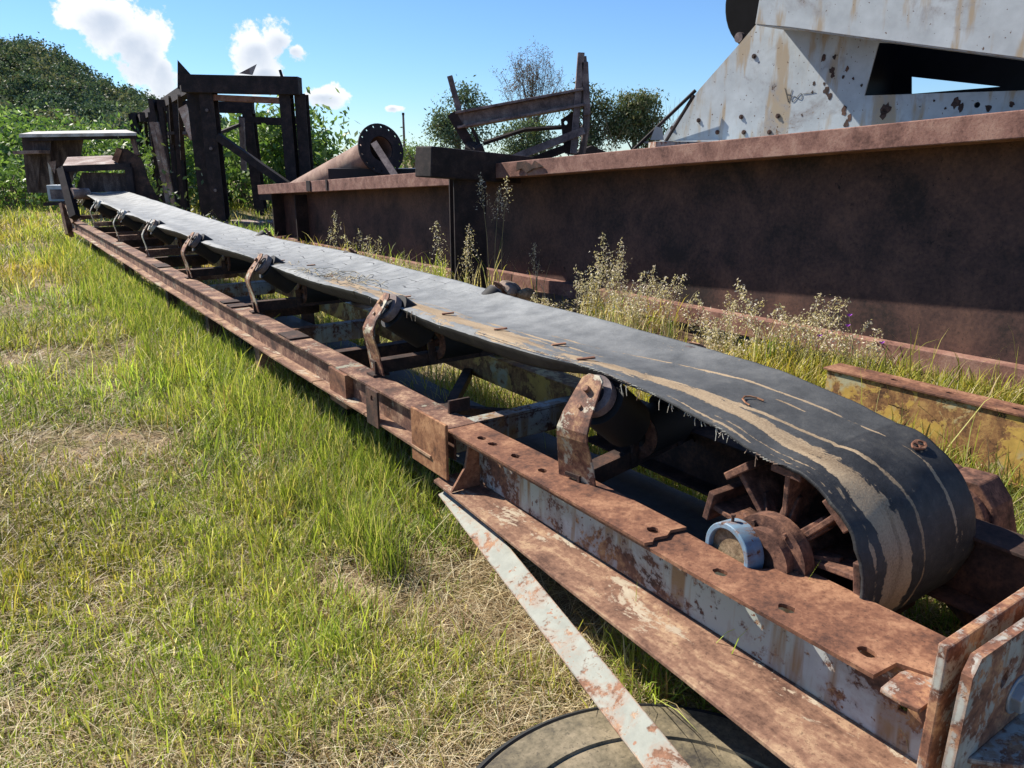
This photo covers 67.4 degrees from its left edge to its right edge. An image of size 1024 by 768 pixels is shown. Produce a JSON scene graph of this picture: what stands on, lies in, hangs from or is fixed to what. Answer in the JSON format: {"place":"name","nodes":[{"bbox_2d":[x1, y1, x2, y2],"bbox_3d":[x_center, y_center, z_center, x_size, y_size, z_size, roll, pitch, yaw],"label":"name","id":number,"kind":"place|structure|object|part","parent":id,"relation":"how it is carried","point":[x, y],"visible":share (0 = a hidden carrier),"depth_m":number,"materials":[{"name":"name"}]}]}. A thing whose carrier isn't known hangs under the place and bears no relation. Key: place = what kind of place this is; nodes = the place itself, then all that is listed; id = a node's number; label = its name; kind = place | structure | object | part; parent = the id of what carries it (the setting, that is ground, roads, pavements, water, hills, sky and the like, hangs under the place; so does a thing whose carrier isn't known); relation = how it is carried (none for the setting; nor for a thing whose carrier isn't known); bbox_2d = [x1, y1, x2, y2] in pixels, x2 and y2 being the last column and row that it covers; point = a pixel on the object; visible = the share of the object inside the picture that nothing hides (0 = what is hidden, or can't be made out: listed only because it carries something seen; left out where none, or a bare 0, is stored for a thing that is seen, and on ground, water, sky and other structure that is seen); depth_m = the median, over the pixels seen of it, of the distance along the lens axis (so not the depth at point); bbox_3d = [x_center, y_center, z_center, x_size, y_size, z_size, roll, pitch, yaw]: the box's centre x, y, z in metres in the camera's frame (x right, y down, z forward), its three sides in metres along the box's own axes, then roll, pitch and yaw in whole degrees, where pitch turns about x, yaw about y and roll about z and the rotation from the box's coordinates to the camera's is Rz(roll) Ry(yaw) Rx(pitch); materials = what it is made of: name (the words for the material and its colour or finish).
{"place":"outdoors","nodes":[
{"label":"outdoors","id":0,"kind":"place"},
{"bbox_2d":[0,66,79,157],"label":"hill","id":1,"kind":"structure","parent":0,"point":[6,98],"depth_m":206.05,"materials":[{"name":"green plant"}]},
{"bbox_2d":[0,31,317,162],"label":"hill forest","id":2,"kind":"object","parent":1,"relation":"on","point":[42,75],"visible":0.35,"depth_m":207.51,"materials":[{"name":"green plant"}]},
{"bbox_2d":[32,236,443,611],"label":"tufted grass","id":3,"kind":"structure","parent":0,"point":[181,322],"depth_m":4.32,"materials":[{"name":"green plant"}]},
{"bbox_2d":[0,0,998,158],"label":"sky","id":4,"kind":"structure","parent":0,"point":[385,59],"materials":[{"name":"blue"}]},
{"bbox_2d":[0,160,1023,767],"bbox_3d":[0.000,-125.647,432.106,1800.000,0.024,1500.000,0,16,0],"label":"ground","id":5,"kind":"structure","parent":0,"point":[80,450],"depth_m":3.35,"materials":[{"name":"green plant"}]},
{"bbox_2d":[0,114,18,188],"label":"shrub","id":6,"kind":"object","parent":5,"relation":"on","point":[6,143],"visible":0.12,"depth_m":26.41,"materials":[{"name":"green plant"}]},
{"bbox_2d":[0,133,81,211],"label":"shrub","id":7,"kind":"object","parent":5,"relation":"on","point":[6,175],"visible":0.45,"depth_m":23.05,"materials":[{"name":"green plant"}]},
{"bbox_2d":[0,105,94,201],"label":"shrub","id":8,"kind":"object","parent":5,"relation":"on","point":[17,141],"visible":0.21,"depth_m":25.76,"materials":[{"name":"green plant"}]},
{"bbox_2d":[0,99,115,199],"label":"shrub","id":9,"kind":"object","parent":5,"relation":"on","point":[23,112],"visible":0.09,"depth_m":27.14,"materials":[{"name":"green plant"}]},
{"bbox_2d":[1,104,144,195],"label":"shrub","id":10,"kind":"object","parent":5,"relation":"on","point":[34,120],"visible":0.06,"depth_m":26.21,"materials":[{"name":"green plant"}]},
{"bbox_2d":[38,102,169,192],"bbox_3d":[-13.366,-7.692,25.945,5.613,3.480,4.248,-5,17,-15],"label":"shrub","id":11,"kind":"object","parent":5,"relation":"on","point":[92,146],"visible":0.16,"depth_m":25.38,"materials":[{"name":"green plant"}]},
{"bbox_2d":[57,134,209,240],"bbox_3d":[-6.863,-3.519,14.059,2.738,2.025,2.720,0,16,0],"label":"creeper","id":12,"kind":"object","parent":5,"relation":"on","point":[160,192],"visible":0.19,"depth_m":14.09,"materials":[{"name":"green plant"}]},
{"bbox_2d":[73,129,198,208],"bbox_3d":[-11.396,-6.385,23.192,4.751,2.520,3.249,0,16,0],"label":"shrub","id":13,"kind":"object","parent":5,"relation":"on","point":[149,154],"visible":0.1,"depth_m":23.06,"materials":[{"name":"green plant"}]},
{"bbox_2d":[107,128,188,151],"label":"shrub","id":14,"kind":"object","parent":5,"relation":"on","point":[127,143],"visible":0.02,"depth_m":47.01,"materials":[{"name":"green plant"}]},
{"bbox_2d":[145,113,282,205],"bbox_3d":[-8.963,-7.350,25.108,5.308,3.332,4.518,9,19,27],"label":"shrub","id":15,"kind":"object","parent":5,"relation":"on","point":[188,146],"visible":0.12,"depth_m":24.54,"materials":[{"name":"green plant"}]},
{"bbox_2d":[118,60,313,227],"bbox_3d":[-8.435,-7.049,22.859,4.719,3.722,17.026,-9,19,-29],"label":"steel trestle","id":16,"kind":"object","parent":5,"relation":"on","point":[196,105],"visible":0.72,"depth_m":17.36,"materials":[{"name":"metal"}]},
{"bbox_2d":[185,150,252,200],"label":"shrub","id":17,"kind":"object","parent":5,"relation":"on","point":[191,196],"visible":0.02,"depth_m":29.13,"materials":[{"name":"green plant"}]},
{"bbox_2d":[188,108,329,209],"bbox_3d":[-7.395,-6.801,23.098,4.513,3.221,3.484,-10,19,-30],"label":"shrub","id":18,"kind":"object","parent":5,"relation":"on","point":[229,153],"visible":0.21,"depth_m":22.50,"materials":[{"name":"green plant"}]},
{"bbox_2d":[230,86,362,177],"bbox_3d":[-6.298,-6.987,22.906,3.929,3.674,3.324,0,16,0],"label":"shrub","id":19,"kind":"object","parent":5,"relation":"on","point":[323,149],"visible":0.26,"depth_m":22.61,"materials":[{"name":"green plant"}]},
{"bbox_2d":[246,122,401,206],"bbox_3d":[-5.654,-6.437,23.079,4.998,2.804,3.682,0,16,0],"label":"shrub","id":20,"kind":"object","parent":5,"relation":"on","point":[316,155],"visible":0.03,"depth_m":22.66,"materials":[{"name":"green plant"}]},
{"bbox_2d":[326,213,342,249],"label":"weed clump","id":21,"kind":"object","parent":5,"relation":"on","point":[334,231],"visible":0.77,"depth_m":9.09,"materials":[{"name":"plant"}]},
{"bbox_2d":[341,230,380,258],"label":"weed clump","id":22,"kind":"object","parent":5,"relation":"on","point":[365,244],"visible":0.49,"depth_m":8.14,"materials":[{"name":"plant"}]},
{"bbox_2d":[0,188,737,377],"bbox_3d":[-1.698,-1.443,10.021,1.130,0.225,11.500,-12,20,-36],"label":"earth bank","id":23,"kind":"structure","parent":5,"relation":"on","point":[557,298],"depth_m":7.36,"materials":[{"name":"green plant"}]},
{"bbox_2d":[12,130,139,192],"bbox_3d":[-11.641,-6.076,20.858,3.945,1.662,2.550,0,16,0],"label":"hopper","id":24,"kind":"object","parent":23,"relation":"on","point":[46,154],"visible":0.86,"depth_m":20.16,"materials":[{"name":"metal"}]},
{"bbox_2d":[258,173,450,273],"bbox_3d":[-2.220,-2.486,11.307,0.815,1.342,6.107,-12,20,-36],"label":"plate girder","id":25,"kind":"object","parent":23,"relation":"on","point":[403,212],"visible":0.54,"depth_m":10.84,"materials":[{"name":"metal"}]},
{"bbox_2d":[371,141,397,174],"bbox_3d":[-1.931,-3.402,11.612,0.087,0.544,0.596,-14,22,-40],"label":"flat bar","id":26,"kind":"object","parent":25,"relation":"on","point":[383,158],"visible":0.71,"depth_m":11.60,"materials":[{"name":"grey metal"}]},
{"bbox_2d":[429,221,458,278],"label":"weed clump","id":27,"kind":"object","parent":23,"relation":"on","point":[436,222],"visible":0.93,"depth_m":7.84,"materials":[{"name":"plant"}]},
{"bbox_2d":[457,224,481,286],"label":"weed clump","id":28,"kind":"object","parent":23,"relation":"on","point":[467,256],"visible":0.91,"depth_m":7.80,"materials":[{"name":"plant"}]},
{"bbox_2d":[494,280,520,296],"bbox_3d":[-0.067,-0.898,7.448,0.282,0.214,0.269,9,19,29],"label":"stone","id":29,"kind":"object","parent":23,"relation":"on","point":[512,288],"visible":0.37,"depth_m":7.36,"materials":[{"name":"grey stone"}]},
{"bbox_2d":[517,288,536,301],"bbox_3d":[0.147,-0.846,7.361,0.195,0.157,0.195,0,16,0],"label":"stone","id":30,"kind":"object","parent":23,"relation":"on","point":[525,294],"visible":0.73,"depth_m":7.28,"materials":[{"name":"grey stone"}]},
{"bbox_2d":[530,294,574,311],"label":"weed clump","id":31,"kind":"object","parent":23,"relation":"on","point":[534,300],"visible":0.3,"depth_m":7.02,"materials":[{"name":"plant"}]},
{"bbox_2d":[571,264,628,322],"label":"weed clump","id":32,"kind":"object","parent":23,"relation":"on","point":[594,298],"visible":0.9,"depth_m":6.36,"materials":[{"name":"plant"}]},
{"bbox_2d":[644,274,698,342],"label":"weed clump","id":33,"kind":"object","parent":23,"relation":"on","point":[667,331],"visible":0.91,"depth_m":6.20,"materials":[{"name":"plant"}]},
{"bbox_2d":[486,110,1023,391],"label":"plate girder","id":34,"kind":"object","parent":23,"relation":"on","point":[899,231],"visible":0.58,"depth_m":5.63,"materials":[{"name":"brown metal"}]},
{"bbox_2d":[648,142,700,147],"bbox_3d":[1.778,-2.250,7.469,0.844,0.197,0.400,0,16,0],"label":"steel ledge","id":35,"kind":"object","parent":34,"relation":"on","point":[655,144],"visible":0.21,"depth_m":7.26,"materials":[{"name":"paint"}]},
{"bbox_2d":[644,0,1023,142],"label":"ore bin","id":36,"kind":"object","parent":34,"relation":"on","point":[790,66],"visible":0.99,"depth_m":6.69,"materials":[{"name":"metal"}]},
{"bbox_2d":[650,126,663,139],"bbox_3d":[1.496,-2.582,7.903,0.144,0.134,0.020,0,16,0],"label":"steel tab","id":37,"kind":"object","parent":36,"relation":"attached to","point":[657,134],"visible":1,"depth_m":7.90,"materials":[{"name":"paint"}]},
{"bbox_2d":[632,89,696,148],"bbox_3d":[1.567,-2.721,7.955,0.692,0.594,0.035,12,20,35],"label":"steel rod","id":38,"kind":"object","parent":36,"relation":"on","point":[667,117],"visible":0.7,"depth_m":7.91,"materials":[{"name":"brown metal"}]},
{"bbox_2d":[664,94,694,140],"bbox_3d":[1.731,-2.740,7.950,0.032,0.458,0.464,-7,18,-23],"label":"steel rod","id":39,"kind":"object","parent":36,"relation":"on","point":[689,102],"visible":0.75,"depth_m":7.92,"materials":[{"name":"grey metal"}]},
{"bbox_2d":[725,0,758,43],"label":"pulley wheel","id":40,"kind":"object","parent":36,"relation":"attached to","point":[741,15],"visible":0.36,"depth_m":7.82,"materials":[{"name":"metal"}]},
{"bbox_2d":[328,168,414,179],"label":"steel beam","id":41,"kind":"structure","parent":5,"relation":"on","point":[337,173],"depth_m":12.54,"materials":[{"name":"black metal"}]},
{"bbox_2d":[290,123,403,182],"bbox_3d":[-3.205,-3.813,13.693,0.800,1.472,3.831,-13,21,-36],"label":"flanged pipe","id":42,"kind":"object","parent":41,"relation":"on","point":[362,154],"visible":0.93,"depth_m":12.40,"materials":[{"name":"metal"}]},
{"bbox_2d":[378,256,419,269],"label":"weed clump","id":43,"kind":"object","parent":5,"relation":"on","point":[399,263],"visible":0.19,"depth_m":8.40,"materials":[{"name":"plant"}]},
{"bbox_2d":[402,113,405,167],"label":"lamp pole","id":44,"kind":"object","parent":5,"relation":"on","point":[403,126],"visible":0.59,"depth_m":66.41,"materials":[{"name":"metal"}]},
{"bbox_2d":[399,127,449,167],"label":"bush","id":45,"kind":"object","parent":5,"relation":"on","point":[410,155],"visible":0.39,"depth_m":38.12,"materials":[{"name":"green plant"}]},
{"bbox_2d":[420,262,438,274],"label":"weed clump","id":46,"kind":"object","parent":5,"relation":"on","point":[425,269],"visible":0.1,"depth_m":7.78,"materials":[{"name":"plant"}]},
{"bbox_2d":[418,75,502,149],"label":"tree","id":47,"kind":"object","parent":5,"relation":"on","point":[446,129],"visible":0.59,"depth_m":43.19,"materials":[{"name":"green plant"}]},
{"bbox_2d":[415,146,532,287],"bbox_3d":[-0.402,-1.679,8.165,1.416,1.609,0.375,-15,22,-42],"label":"post","id":48,"kind":"object","parent":5,"relation":"on","point":[460,169],"visible":0.76,"depth_m":7.93,"materials":[{"name":"metal"}]},
{"bbox_2d":[473,172,517,286],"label":"weed clump","id":49,"kind":"object","parent":5,"relation":"on","point":[489,282],"visible":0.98,"depth_m":7.71,"materials":[{"name":"plant"}]},
{"bbox_2d":[447,52,590,158],"bbox_3d":[0.101,-2.762,10.117,1.904,2.870,0.592,4,17,14],"label":"steel framework","id":50,"kind":"object","parent":5,"relation":"on","point":[577,98],"visible":0.87,"depth_m":9.73,"materials":[{"name":"brown metal"}]},
{"bbox_2d":[487,114,568,156],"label":"tree","id":51,"kind":"object","parent":5,"relation":"on","point":[534,138],"visible":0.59,"depth_m":47.16,"materials":[{"name":"green plant"}]},
{"bbox_2d":[492,36,573,155],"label":"bare tree","id":52,"kind":"object","parent":5,"relation":"on","point":[532,81],"visible":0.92,"depth_m":52.19,"materials":[{"name":"brown plant"}]},
{"bbox_2d":[519,243,549,301],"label":"weed clump","id":53,"kind":"object","parent":5,"relation":"on","point":[533,268],"visible":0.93,"depth_m":7.50,"materials":[{"name":"plant"}]},
{"bbox_2d":[71,191,1023,767],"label":"belt conveyor","id":54,"kind":"object","parent":5,"relation":"on","point":[821,539],"visible":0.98,"depth_m":2.29,"materials":[{"name":"rubber"}]},
{"bbox_2d":[43,185,78,237],"bbox_3d":[-7.663,-2.943,13.051,0.535,0.827,1.268,-8,18,-24],"label":"support leg","id":55,"kind":"object","parent":54,"relation":"attached to","point":[54,192],"visible":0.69,"depth_m":13.06,"materials":[{"name":"metal"}]},
{"bbox_3d":[-7.820,-3.264,13.208,0.229,0.161,0.015,0,16,0],"label":"door","id":56,"kind":"part","parent":55,"relation":"part of","materials":[{"name":"grey metal"}]},
{"bbox_2d":[56,148,159,220],"bbox_3d":[-6.876,-3.463,13.182,1.503,1.133,2.104,-7,18,-23],"label":"chute box","id":57,"kind":"object","parent":54,"relation":"on","point":[133,178],"visible":0.91,"depth_m":12.53,"materials":[{"name":"metal"}]},
{"bbox_2d":[276,261,387,292],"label":"dry stalks","id":58,"kind":"object","parent":54,"relation":"on","point":[331,273],"visible":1,"depth_m":4.58,"materials":[{"name":"beige plant"}]},
{"bbox_2d":[567,145,604,154],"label":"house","id":59,"kind":"structure","parent":5,"relation":"on","point":[591,149],"depth_m":43.06,"materials":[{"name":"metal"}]},
{"bbox_2d":[553,82,633,151],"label":"tree","id":60,"kind":"object","parent":5,"relation":"on","point":[595,130],"visible":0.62,"depth_m":45.03,"materials":[{"name":"green plant"}]},
{"bbox_2d":[599,113,622,151],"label":"bare sapling","id":61,"kind":"object","parent":5,"relation":"on","point":[607,139],"visible":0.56,"depth_m":41.93,"materials":[{"name":"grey plant"}]},
{"bbox_2d":[589,233,646,326],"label":"weed clump","id":62,"kind":"object","parent":5,"relation":"on","point":[616,316],"visible":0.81,"depth_m":6.61,"materials":[{"name":"plant"}]},
{"bbox_2d":[476,703,789,767],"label":"tyre","id":63,"kind":"object","parent":5,"relation":"on","point":[587,738],"visible":0.77,"depth_m":1.95,"materials":[{"name":"beige rubber"}]},
{"bbox_2d":[600,86,669,151],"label":"tree","id":64,"kind":"object","parent":5,"relation":"on","point":[640,127],"visible":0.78,"depth_m":44.94,"materials":[{"name":"green plant"}]},
{"bbox_2d":[605,266,671,333],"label":"weed clump","id":65,"kind":"object","parent":5,"relation":"on","point":[635,323],"visible":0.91,"depth_m":6.05,"materials":[{"name":"plant"}]},
{"bbox_2d":[683,291,763,357],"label":"weed clump","id":66,"kind":"object","parent":5,"relation":"on","point":[729,323],"visible":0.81,"depth_m":5.73,"materials":[{"name":"plant"}]},
{"bbox_2d":[692,314,756,356],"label":"weed clump","id":67,"kind":"object","parent":5,"relation":"on","point":[714,334],"visible":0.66,"depth_m":5.38,"materials":[{"name":"plant"}]},
{"bbox_2d":[731,279,799,368],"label":"weed clump","id":68,"kind":"object","parent":5,"relation":"on","point":[749,325],"visible":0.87,"depth_m":5.38,"materials":[{"name":"plant"}]},
{"bbox_2d":[772,293,850,376],"bbox_3d":[2.050,-0.329,5.314,0.466,0.631,0.432,-16,23,-43],"label":"weed clump","id":69,"kind":"object","parent":5,"relation":"on","point":[820,316],"visible":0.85,"depth_m":5.30,"materials":[{"name":"plant"}]},
{"bbox_2d":[793,310,879,381],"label":"weed clump","id":70,"kind":"object","parent":5,"relation":"on","point":[847,343],"visible":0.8,"depth_m":5.18,"materials":[{"name":"plant"}]},
{"bbox_2d":[817,314,884,367],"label":"thistle","id":71,"kind":"object","parent":5,"relation":"on","point":[852,343],"visible":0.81,"depth_m":5.03,"materials":[{"name":"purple plant"}]},
{"bbox_2d":[826,318,896,370],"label":"weed clump","id":72,"kind":"object","parent":5,"relation":"on","point":[843,344],"visible":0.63,"depth_m":5.19,"materials":[{"name":"plant"}]},
{"bbox_3d":[1.872,0.313,4.195,0.180,0.109,0.140,-11,20,-33],"label":"timber block","id":73,"kind":"object","parent":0,"visible":0},
{"bbox_2d":[823,363,1023,488],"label":"channel beam","id":74,"kind":"structure","parent":73,"relation":"on","point":[944,408],"depth_m":3.71,"materials":[{"name":"yellow metal"}]}
]}

